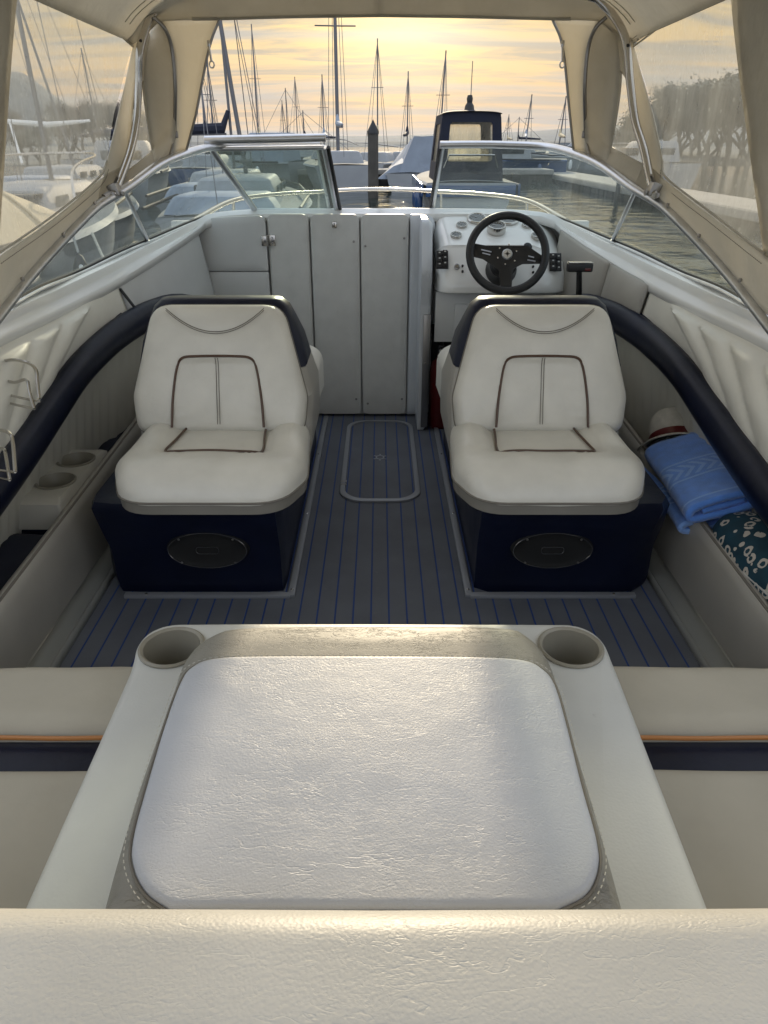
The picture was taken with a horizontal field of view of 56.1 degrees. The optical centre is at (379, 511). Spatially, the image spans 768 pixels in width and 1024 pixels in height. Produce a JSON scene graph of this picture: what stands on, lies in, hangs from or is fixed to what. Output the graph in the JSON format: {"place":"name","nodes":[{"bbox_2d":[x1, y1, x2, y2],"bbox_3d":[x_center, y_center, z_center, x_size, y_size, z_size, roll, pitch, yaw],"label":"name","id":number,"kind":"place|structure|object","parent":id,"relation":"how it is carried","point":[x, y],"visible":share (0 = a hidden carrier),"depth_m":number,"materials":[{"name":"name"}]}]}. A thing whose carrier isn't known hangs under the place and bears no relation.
{"place":"outdoors","nodes":[
{"label":"outdoors","id":0,"kind":"place"},
{"bbox_2d":[6,72,108,140],"bbox_3d":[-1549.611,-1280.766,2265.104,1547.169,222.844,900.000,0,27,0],"label":"mountain","id":1,"kind":"structure","parent":0,"point":[20,97],"depth_m":2113.83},
{"bbox_2d":[91,232,103,257],"bbox_3d":[-2.286,-2.167,6.449,0.474,0.459,2.042,-10,29,-18],"label":"mooring rope","id":2,"kind":"object","parent":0,"point":[97,245],"visible":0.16,"depth_m":7.02,"materials":[{"name":"fabric"}]},
{"bbox_2d":[4,146,193,165],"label":"shore","id":3,"kind":"structure","parent":0,"point":[33,160],"depth_m":64.32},
{"bbox_2d":[6,108,30,143],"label":"tree","id":4,"kind":"object","parent":3,"relation":"on","point":[13,115],"visible":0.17,"depth_m":53.12,"materials":[{"name":"green plant"}]},
{"bbox_2d":[6,113,51,165],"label":"tree","id":5,"kind":"object","parent":3,"relation":"on","point":[16,128],"visible":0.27,"depth_m":51.61,"materials":[{"name":"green plant"}]},
{"bbox_2d":[7,127,57,165],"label":"tree","id":6,"kind":"object","parent":3,"relation":"on","point":[28,138],"visible":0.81,"depth_m":43.62,"materials":[{"name":"green plant"}]},
{"bbox_2d":[46,117,77,164],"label":"tree","id":7,"kind":"object","parent":3,"relation":"on","point":[59,134],"visible":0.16,"depth_m":53.14,"materials":[{"name":"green plant"}]},
{"bbox_2d":[31,111,92,158],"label":"tree","id":8,"kind":"object","parent":3,"relation":"on","point":[73,147],"visible":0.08,"depth_m":56.56,"materials":[{"name":"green plant"}]},
{"bbox_2d":[39,99,102,151],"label":"tree","id":9,"kind":"object","parent":3,"relation":"on","point":[81,127],"visible":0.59,"depth_m":50.48,"materials":[{"name":"green plant"}]},
{"bbox_2d":[41,93,141,142],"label":"tree","id":10,"kind":"object","parent":3,"relation":"on","point":[83,109],"visible":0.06,"depth_m":54.66,"materials":[{"name":"green plant"}]},
{"bbox_2d":[78,99,146,139],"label":"tree","id":11,"kind":"object","parent":3,"relation":"on","point":[143,120],"visible":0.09,"depth_m":56.85,"materials":[{"name":"green plant"}]},
{"bbox_2d":[80,98,145,139],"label":"tree","id":12,"kind":"object","parent":3,"relation":"on","point":[107,119],"visible":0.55,"depth_m":51.51,"materials":[{"name":"green plant"}]},
{"bbox_2d":[11,0,738,135],"label":"sky","id":13,"kind":"structure","parent":0,"point":[513,60],"materials":[{"name":"yellow"}]},
{"bbox_2d":[6,141,747,146],"bbox_3d":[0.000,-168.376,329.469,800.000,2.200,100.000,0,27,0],"label":"shore","id":14,"kind":"structure","parent":0,"point":[196,143],"depth_m":292.03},
{"bbox_2d":[4,147,762,290],"bbox_3d":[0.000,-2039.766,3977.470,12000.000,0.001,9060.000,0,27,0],"label":"water","id":15,"kind":"structure","parent":0,"point":[656,232],"depth_m":19.28,"materials":[{"name":"black liquid"}]},
{"bbox_2d":[3,0,107,181],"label":"sailboat","id":16,"kind":"object","parent":15,"relation":"on","point":[89,172],"visible":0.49,"depth_m":15.81,"materials":[{"name":"white plastic"}]},
{"bbox_2d":[0,152,118,290],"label":"motorboat","id":17,"kind":"object","parent":15,"relation":"on","point":[21,215],"visible":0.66,"depth_m":6.93,"materials":[{"name":"white plastic"}]},
{"bbox_2d":[72,236,86,270],"bbox_3d":[-2.624,-2.165,6.307,0.230,0.632,0.227,0,27,0],"label":"fender","id":18,"kind":"object","parent":17,"relation":"hanging from","point":[79,261],"visible":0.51,"depth_m":6.26,"materials":[{"name":"plastic"}]},
{"bbox_2d":[3,0,138,251],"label":"sailboat","id":19,"kind":"object","parent":15,"relation":"on","point":[52,191],"visible":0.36,"depth_m":9.51,"materials":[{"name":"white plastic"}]},
{"bbox_2d":[7,119,89,164],"bbox_3d":[-5.069,-5.499,10.669,1.588,0.624,0.686,-11,29,-20],"label":"furled boom","id":20,"kind":"object","parent":19,"relation":"attached to","point":[35,123],"visible":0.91,"depth_m":10.55,"materials":[{"name":"fabric"}]},
{"bbox_2d":[59,48,115,164],"bbox_3d":[-15.423,-22.098,40.122,2.388,6.197,8.809,4,27,8],"label":"sailboat","id":21,"kind":"object","parent":15,"relation":"on","point":[67,161],"visible":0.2,"depth_m":38.57,"materials":[{"name":"grey metal"}]},
{"bbox_2d":[92,140,170,206],"bbox_3d":[-7.674,-10.378,22.093,2.550,1.810,6.919,-5,28,-9],"label":"cabin boat","id":22,"kind":"object","parent":15,"relation":"on","point":[158,180],"visible":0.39,"depth_m":20.19,"materials":[{"name":"white plastic"}]},
{"bbox_2d":[91,22,281,216],"bbox_3d":[-3.630,-10.344,12.498,3.615,10.510,6.971,-1,27,-3],"label":"sailboat","id":23,"kind":"object","parent":15,"relation":"on","point":[197,176],"visible":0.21,"depth_m":13.56,"materials":[{"name":"white plastic"}]},
{"bbox_2d":[168,79,242,185],"bbox_3d":[-6.426,-14.457,26.856,2.388,4.717,7.212,0,27,0],"label":"sailboat","id":24,"kind":"object","parent":15,"relation":"on","point":[185,170],"visible":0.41,"depth_m":25.92,"materials":[{"name":"white"}]},
{"bbox_2d":[201,62,217,153],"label":"sailboat","id":25,"kind":"object","parent":15,"relation":"on","point":[208,80],"visible":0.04,"depth_m":31.13,"materials":[{"name":"grey metal"}]},
{"bbox_2d":[141,20,311,231],"bbox_3d":[-2.236,-9.220,10.307,2.181,10.513,6.971,-1,27,-3],"label":"sailboat","id":26,"kind":"object","parent":15,"relation":"on","point":[207,193],"visible":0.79,"depth_m":10.55,"materials":[{"name":"white plastic"}]},
{"bbox_2d":[169,133,305,184],"bbox_3d":[-6.676,-14.950,30.671,6.919,2.110,2.550,9,29,18],"label":"cabin boat","id":27,"kind":"object","parent":15,"relation":"on","point":[285,164],"visible":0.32,"depth_m":29.32,"materials":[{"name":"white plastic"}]},
{"bbox_2d":[249,24,264,132],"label":"sailboat","id":28,"kind":"object","parent":15,"relation":"on","point":[255,84],"visible":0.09,"depth_m":36.13,"materials":[{"name":"grey metal"}]},
{"bbox_2d":[280,100,286,132],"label":"sailboat","id":29,"kind":"object","parent":15,"relation":"on","point":[282,111],"visible":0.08,"depth_m":65.70,"materials":[{"name":"grey"}]},
{"bbox_2d":[264,88,320,144],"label":"sailboat","id":30,"kind":"object","parent":15,"relation":"on","point":[285,91],"visible":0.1,"depth_m":54.16,"materials":[{"name":"grey metal"}]},
{"bbox_2d":[290,77,302,133],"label":"sailboat","id":31,"kind":"object","parent":15,"relation":"on","point":[294,92],"visible":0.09,"depth_m":60.77,"materials":[{"name":"grey metal"}]},
{"bbox_2d":[281,110,345,160],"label":"sailboat","id":32,"kind":"object","parent":15,"relation":"on","point":[305,153],"visible":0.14,"depth_m":48.52,"materials":[{"name":"grey metal"}]},
{"bbox_2d":[302,74,330,160],"bbox_3d":[-3.124,-20.992,39.355,2.388,4.930,7.793,-4,27,-7],"label":"sailboat","id":33,"kind":"object","parent":15,"relation":"on","point":[314,153],"visible":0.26,"depth_m":38.37,"materials":[{"name":"grey metal"}]},
{"bbox_2d":[303,18,367,191],"bbox_3d":[-1.658,-18.531,26.150,2.804,12.610,8.700,-3,27,-5],"label":"sailboat","id":34,"kind":"object","parent":15,"relation":"on","point":[351,168],"visible":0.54,"depth_m":26.36,"materials":[{"name":"grey metal"}]},
{"bbox_2d":[168,159,553,183],"bbox_3d":[-1.900,-14.298,30.759,18.200,1.450,2.322,0,27,0],"label":"cross dock","id":35,"kind":"object","parent":15,"relation":"on","point":[531,175],"visible":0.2,"depth_m":29.94,"materials":[{"name":"concrete"}]},
{"bbox_2d":[367,120,378,197],"bbox_3d":[-0.210,-10.263,22.383,0.350,3.420,0.345,0,27,0],"label":"piling","id":36,"kind":"object","parent":15,"relation":"in","point":[372,132],"visible":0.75,"depth_m":21.97,"materials":[{"name":"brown wood"}]},
{"bbox_2d":[360,38,394,167],"bbox_3d":[-0.013,-18.629,33.726,2.388,5.865,7.359,5,28,10],"label":"sailboat","id":37,"kind":"object","parent":15,"relation":"on","point":[386,159],"visible":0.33,"depth_m":32.98,"materials":[{"name":"grey metal"}]},
{"bbox_2d":[393,71,412,158],"bbox_3d":[1.388,-19.021,35.688,2.388,4.772,6.923,3,27,5],"label":"sailboat","id":38,"kind":"object","parent":15,"relation":"on","point":[397,153],"visible":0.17,"depth_m":34.85,"materials":[{"name":"grey metal"}]},
{"bbox_2d":[378,158,429,192],"bbox_3d":[1.395,-12.795,27.179,2.240,1.465,5.700,4,27,7],"label":"covered dinghy","id":39,"kind":"object","parent":15,"relation":"on","point":[393,176],"visible":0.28,"depth_m":24.79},
{"bbox_2d":[356,143,472,156],"bbox_3d":[2.106,-19.936,40.715,6.919,1.810,2.550,-5,28,-9],"label":"cabin boat","id":40,"kind":"object","parent":15,"relation":"on","point":[394,146],"visible":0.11,"depth_m":39.64,"materials":[{"name":"white plastic"}]},
{"bbox_2d":[387,136,457,173],"bbox_3d":[1.474,-13.231,27.465,2.382,1.980,6.240,-2,27,-4],"label":"covered motorboat","id":41,"kind":"object","parent":15,"relation":"on","point":[415,152],"visible":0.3,"depth_m":24.55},
{"bbox_2d":[433,50,446,135],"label":"sailboat","id":42,"kind":"object","parent":15,"relation":"on","point":[444,76],"visible":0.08,"depth_m":29.27,"materials":[{"name":"grey"}]},
{"bbox_2d":[412,61,520,208],"bbox_3d":[1.960,-9.505,18.695,2.367,3.360,6.855,0,27,0],"label":"canopied cruiser","id":43,"kind":"object","parent":15,"relation":"on","point":[484,173],"visible":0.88,"depth_m":16.24,"materials":[{"name":"blue"}]},
{"bbox_2d":[466,117,545,153],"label":"sailboat","id":44,"kind":"object","parent":15,"relation":"on","point":[477,151],"visible":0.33,"depth_m":70.85,"materials":[{"name":"grey metal"}]},
{"bbox_2d":[502,117,512,140],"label":"sailboat","id":45,"kind":"object","parent":15,"relation":"on","point":[508,138],"visible":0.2,"depth_m":74.88,"materials":[{"name":"grey metal"}]},
{"bbox_2d":[457,141,566,171],"bbox_3d":[5.180,-16.375,33.777,6.919,1.810,2.550,5,28,9],"label":"cabin boat","id":46,"kind":"object","parent":15,"relation":"on","point":[516,158],"visible":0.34,"depth_m":32.71,"materials":[{"name":"blue"}]},
{"bbox_2d":[521,94,535,152],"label":"sailboat","id":47,"kind":"object","parent":15,"relation":"on","point":[526,131],"visible":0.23,"depth_m":43.66,"materials":[{"name":"grey metal"}]},
{"bbox_2d":[546,96,567,153],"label":"sailboat","id":48,"kind":"object","parent":15,"relation":"on","point":[560,134],"visible":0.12,"depth_m":42.01,"materials":[{"name":"grey metal"}]},
{"bbox_2d":[531,143,604,173],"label":"cabin boat","id":49,"kind":"object","parent":15,"relation":"on","point":[575,165],"visible":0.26,"depth_m":40.18,"materials":[{"name":"white plastic"}]},
{"bbox_2d":[641,292,648,312],"bbox_3d":[0.000,-0.183,2.928,2.720,1.461,7.176,0,27,0],"label":"hull","id":50,"kind":"object","parent":15,"relation":"on","point":[645,302],"depth_m":3.21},
{"bbox_2d":[0,533,43,589],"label":"dark cushion","id":51,"kind":"object","parent":50,"relation":"on","point":[16,549],"visible":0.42,"depth_m":2.13,"materials":[{"name":"blue fabric"}]},
{"bbox_2d":[0,235,214,545],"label":"side coaming","id":52,"kind":"object","parent":50,"relation":"attached to","point":[84,359],"visible":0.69,"depth_m":2.52,"materials":[{"name":"white plastic"}]},
{"bbox_2d":[0,429,16,480],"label":"bottle holder","id":53,"kind":"object","parent":52,"relation":"attached to","point":[14,461],"visible":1,"depth_m":1.86,"materials":[{"name":"silver metal"}]},
{"bbox_2d":[4,358,40,409],"bbox_3d":[-1.056,-0.367,2.052,0.343,0.140,0.067,19,33,32],"label":"bottle holder","id":54,"kind":"object","parent":52,"relation":"attached to","point":[30,398],"visible":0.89,"depth_m":1.99,"materials":[{"name":"silver metal"}]},
{"bbox_2d":[19,450,106,534],"bbox_3d":[-1.103,-0.022,2.512,0.195,0.266,0.450,0,27,0],"label":"cup holder shelf","id":55,"kind":"object","parent":52,"relation":"attached to","point":[45,502],"visible":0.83,"depth_m":2.33,"materials":[{"name":"white plastic"}]},
{"bbox_2d":[97,428,126,452],"bbox_3d":[-1.070,-0.235,2.937,0.150,0.137,0.400,0,27,0],"label":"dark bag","id":56,"kind":"object","parent":50,"relation":"on","point":[107,446],"visible":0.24,"depth_m":2.86,"materials":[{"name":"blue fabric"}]},
{"bbox_2d":[59,414,700,667],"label":"floor","id":57,"kind":"structure","parent":50,"relation":"on","point":[379,563],"depth_m":2.30,"materials":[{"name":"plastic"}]},
{"bbox_2d":[92,295,323,591],"bbox_3d":[-0.549,-0.383,2.665,0.668,0.847,1.508,0,27,0],"label":"cockpit seat","id":58,"kind":"object","parent":57,"relation":"on","point":[203,488],"visible":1,"depth_m":2.29,"materials":[{"name":"leather"}]},
{"bbox_2d":[124,416,327,598],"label":"floor trim","id":59,"kind":"structure","parent":57,"relation":"on","point":[229,595],"depth_m":2.32,"materials":[{"name":"grey"}]},
{"bbox_2d":[26,624,706,910],"bbox_3d":[-0.016,0.557,1.185,0.900,0.527,0.760,0,27,0],"label":"engine box","id":60,"kind":"object","parent":57,"relation":"on","point":[379,767],"visible":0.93,"depth_m":1.00,"materials":[{"name":"leather"}]},
{"bbox_2d":[0,908,767,1023],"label":"stern bench back","id":61,"kind":"object","parent":60,"relation":"attached to","point":[215,966],"visible":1,"depth_m":0.62,"materials":[{"name":"plastic"}]},
{"bbox_2d":[340,420,419,502],"bbox_3d":[0.000,-0.261,3.340,0.336,0.012,0.950,0,27,0],"label":"floor hatch","id":62,"kind":"object","parent":57,"relation":"on","point":[379,466],"visible":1,"depth_m":3.26,"materials":[{"name":"grey"}]},
{"bbox_2d":[25,544,734,667],"bbox_3d":[0.000,0.516,1.771,2.441,0.067,4.680,0,27,0],"label":"floor margin","id":63,"kind":"object","parent":57,"relation":"on","point":[62,635],"depth_m":2.17,"materials":[{"name":"plastic"}]},
{"bbox_2d":[0,667,131,908],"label":"quarter bench","id":64,"kind":"object","parent":63,"relation":"on","point":[54,722],"visible":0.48,"depth_m":1.25,"materials":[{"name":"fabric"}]},
{"bbox_2d":[0,417,141,668],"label":"pocket wall","id":65,"kind":"structure","parent":63,"relation":"on","point":[39,589],"depth_m":2.12,"materials":[{"name":"beige plastic"}]},
{"bbox_2d":[613,666,767,908],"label":"quarter bench","id":66,"kind":"object","parent":63,"relation":"on","point":[703,732],"visible":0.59,"depth_m":1.23,"materials":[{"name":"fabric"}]},
{"bbox_2d":[619,417,767,668],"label":"pocket wall","id":67,"kind":"structure","parent":63,"relation":"on","point":[728,600],"depth_m":2.06,"materials":[{"name":"beige plastic"}]},
{"bbox_2d":[407,214,434,429],"bbox_3d":[0.202,-0.903,3.514,0.120,0.998,0.268,0,27,0],"label":"console partition","id":68,"kind":"object","parent":57,"relation":"on","point":[421,265],"visible":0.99,"depth_m":3.48,"materials":[{"name":"white plastic"}]},
{"bbox_2d":[428,342,444,428],"bbox_3d":[0.304,-0.632,3.603,0.103,0.434,0.117,-19,33,-32],"label":"fire extinguisher","id":69,"kind":"object","parent":57,"relation":"on","point":[434,418],"visible":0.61,"depth_m":3.60,"materials":[{"name":"red paint"}]},
{"bbox_2d":[428,324,450,413],"bbox_3d":[0.562,-0.687,3.660,0.625,0.480,0.240,0,27,0],"label":"footwell","id":70,"kind":"object","parent":57,"relation":"on","point":[434,349],"depth_m":3.70,"materials":[{"name":"black rubber"}]},
{"bbox_2d":[434,427,635,598],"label":"floor trim","id":71,"kind":"structure","parent":57,"relation":"on","point":[530,595],"depth_m":2.32,"materials":[{"name":"grey"}]},
{"bbox_2d":[436,295,669,591],"bbox_3d":[0.549,-0.383,2.665,0.668,0.847,1.508,0,27,0],"label":"cockpit seat","id":72,"kind":"object","parent":57,"relation":"on","point":[556,488],"visible":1,"depth_m":2.29,"materials":[{"name":"leather"}]},
{"bbox_2d":[171,220,588,413],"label":"bulkhead wall","id":73,"kind":"structure","parent":50,"relation":"attached to","point":[174,223],"depth_m":3.58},
{"bbox_2d":[199,214,408,413],"bbox_3d":[-0.382,-0.960,3.606,1.036,0.985,0.058,0,27,0],"label":"bifold door","id":74,"kind":"structure","parent":73,"relation":"attached to","point":[235,249],"depth_m":3.52,"materials":[{"name":"plastic"}]},
{"bbox_2d":[267,214,313,346],"bbox_3d":[-0.436,-0.968,3.617,0.195,0.980,0.030,0,27,0],"label":"door panel","id":75,"kind":"structure","parent":74,"relation":"in","point":[290,262],"depth_m":3.48,"materials":[{"name":"plastic"}]},
{"bbox_2d":[310,214,360,413],"bbox_3d":[-0.214,-0.964,3.614,0.230,0.985,0.030,0,27,0],"label":"door panel","id":76,"kind":"structure","parent":74,"relation":"in","point":[335,256],"depth_m":3.57,"materials":[{"name":"plastic"}]},
{"bbox_2d":[361,214,408,413],"bbox_3d":[0.023,-0.964,3.614,0.227,0.985,0.030,0,27,0],"label":"door panel","id":77,"kind":"structure","parent":74,"relation":"in","point":[384,258],"depth_m":3.58,"materials":[{"name":"plastic"}]},
{"bbox_2d":[0,208,767,351],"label":"deck","id":78,"kind":"structure","parent":50,"relation":"on","point":[55,302],"depth_m":2.67,"materials":[{"name":"plastic"}]},
{"bbox_2d":[191,187,568,219],"bbox_3d":[0.000,-1.995,4.743,2.008,0.200,2.067,0,27,0],"label":"bow rail","id":79,"kind":"object","parent":78,"relation":"attached to","point":[233,201],"visible":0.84,"depth_m":4.82,"materials":[{"name":"silver metal"}]},
{"bbox_2d":[0,140,767,334],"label":"windscreen","id":80,"kind":"object","parent":78,"relation":"attached to","point":[19,294],"visible":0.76,"depth_m":2.62,"materials":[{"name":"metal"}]},
{"bbox_2d":[204,133,341,210],"bbox_3d":[-0.459,-1.511,3.245,0.553,0.345,0.386,0,27,0],"label":"folded windscreen section","id":81,"kind":"object","parent":80,"relation":"attached to","point":[279,138],"visible":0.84,"depth_m":3.04,"materials":[{"name":"metal"}]},
{"bbox_2d":[0,0,767,314],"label":"canvas enclosure","id":82,"kind":"object","parent":80,"relation":"attached to","point":[171,54],"visible":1,"depth_m":2.57,"materials":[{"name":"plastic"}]},
{"bbox_2d":[42,25,100,192],"bbox_3d":[-0.958,-1.245,2.274,0.049,0.698,1.061,3,27,6],"label":"clear window","id":83,"kind":"structure","parent":82,"relation":"in","point":[53,25],"depth_m":2.21,"materials":[{"name":"plastic"}]},
{"bbox_2d":[556,230,767,526],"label":"side coaming","id":84,"kind":"object","parent":50,"relation":"attached to","point":[707,380],"visible":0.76,"depth_m":2.42,"materials":[{"name":"white plastic"}]},
{"bbox_2d":[434,211,563,341],"bbox_3d":[0.560,-1.089,3.332,0.615,0.599,0.797,0,27,0],"label":"helm console","id":85,"kind":"object","parent":84,"relation":"attached to","point":[477,254],"visible":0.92,"depth_m":3.24,"materials":[{"name":"white plastic"}]},
{"bbox_2d":[566,261,592,294],"bbox_3d":[0.830,-0.876,2.994,0.111,0.337,0.255,11,29,20],"label":"throttle lever","id":86,"kind":"object","parent":84,"relation":"attached to","point":[578,267],"visible":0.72,"depth_m":2.84,"materials":[{"name":"black plastic"}]},
{"bbox_2d":[637,407,689,450],"bbox_3d":[1.099,-0.303,2.696,0.272,0.272,0.164,5,69,-3],"label":"straw hat","id":87,"kind":"object","parent":84,"relation":"on","point":[665,422],"visible":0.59,"depth_m":2.64,"materials":[{"name":"beige wicker"}]},
{"bbox_2d":[644,432,752,533],"bbox_3d":[1.037,-0.101,2.375,0.242,0.131,0.503,-16,25,12],"label":"folded towel","id":88,"kind":"object","parent":84,"relation":"on","point":[693,475],"visible":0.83,"depth_m":2.27,"materials":[{"name":"fabric"}]},
{"bbox_2d":[712,511,767,600],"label":"printed bundle","id":89,"kind":"object","parent":84,"relation":"on","point":[742,537],"visible":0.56,"depth_m":1.99,"materials":[{"name":"fabric"}]},
{"bbox_2d":[552,171,759,231],"bbox_3d":[8.068,-5.258,13.037,1.775,1.550,56.000,0,27,0],"label":"long dock","id":90,"kind":"object","parent":15,"relation":"on","point":[741,212],"visible":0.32,"depth_m":18.31,"materials":[{"name":"concrete"}]},
{"bbox_2d":[612,141,704,187],"bbox_3d":[10.824,-14.509,30.140,2.550,1.810,6.919,-2,27,-4],"label":"cabin boat","id":91,"kind":"object","parent":15,"relation":"on","point":[679,173],"visible":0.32,"depth_m":27.41,"materials":[{"name":"white plastic"}]},
{"bbox_2d":[190,125,746,140],"bbox_3d":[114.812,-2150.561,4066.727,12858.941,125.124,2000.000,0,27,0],"label":"hills","id":92,"kind":"structure","parent":0,"point":[546,135],"depth_m":3458.03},
{"bbox_2d":[537,146,750,165],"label":"shore","id":93,"kind":"structure","parent":0,"point":[713,160],"depth_m":62.68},
{"bbox_2d":[613,137,626,148],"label":"tree","id":94,"kind":"object","parent":93,"relation":"on","point":[624,145],"visible":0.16,"depth_m":80.21,"materials":[{"name":"green plant"}]},
{"bbox_2d":[612,127,635,148],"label":"tree","id":95,"kind":"object","parent":93,"relation":"on","point":[629,137],"visible":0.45,"depth_m":52.98,"materials":[{"name":"green plant"}]},
{"bbox_2d":[618,84,711,143],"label":"tree","id":96,"kind":"object","parent":93,"relation":"on","point":[667,104],"visible":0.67,"depth_m":50.92,"materials":[{"name":"green plant"}]},
{"bbox_2d":[616,106,714,139],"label":"tree","id":97,"kind":"object","parent":93,"relation":"on","point":[626,127],"visible":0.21,"depth_m":54.78,"materials":[{"name":"green plant"}]},
{"bbox_2d":[659,120,677,137],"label":"tree","id":98,"kind":"object","parent":93,"relation":"on","point":[671,128],"visible":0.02,"depth_m":64.71,"materials":[{"name":"green plant"}]},
{"bbox_2d":[663,129,677,140],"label":"tree","id":99,"kind":"object","parent":93,"relation":"on","point":[667,135],"depth_m":70.53,"materials":[{"name":"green plant"}]},
{"bbox_2d":[660,81,718,154],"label":"tree","id":100,"kind":"object","parent":93,"relation":"on","point":[699,152],"visible":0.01,"depth_m":65.89,"materials":[{"name":"green plant"}]},
{"bbox_2d":[649,76,745,162],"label":"tree","id":101,"kind":"object","parent":93,"relation":"on","point":[706,145],"visible":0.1,"depth_m":54.78,"materials":[{"name":"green plant"}]},
{"bbox_2d":[677,118,729,155],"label":"tree","id":102,"kind":"object","parent":93,"relation":"on","point":[682,147],"visible":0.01,"depth_m":64.12,"materials":[{"name":"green plant"}]},
{"bbox_2d":[676,118,738,156],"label":"tree","id":103,"kind":"object","parent":93,"relation":"on","point":[694,145],"visible":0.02,"depth_m":61.96,"materials":[{"name":"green plant"}]},
{"bbox_2d":[680,73,744,166],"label":"tree","id":104,"kind":"object","parent":93,"relation":"on","point":[728,141],"visible":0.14,"depth_m":51.36,"materials":[{"name":"green plant"}]},
{"bbox_2d":[685,77,750,166],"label":"tree","id":105,"kind":"object","parent":93,"relation":"on","point":[712,100],"visible":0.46,"depth_m":48.70,"materials":[{"name":"green plant"}]},
{"bbox_2d":[711,115,731,157],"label":"tree","id":106,"kind":"object","parent":93,"relation":"on","point":[717,142],"visible":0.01,"depth_m":62.14,"materials":[{"name":"grey plant"}]},
{"bbox_2d":[710,68,747,158],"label":"tree","id":107,"kind":"object","parent":93,"relation":"on","point":[744,143],"visible":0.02,"depth_m":60.21,"materials":[{"name":"grey plant"}]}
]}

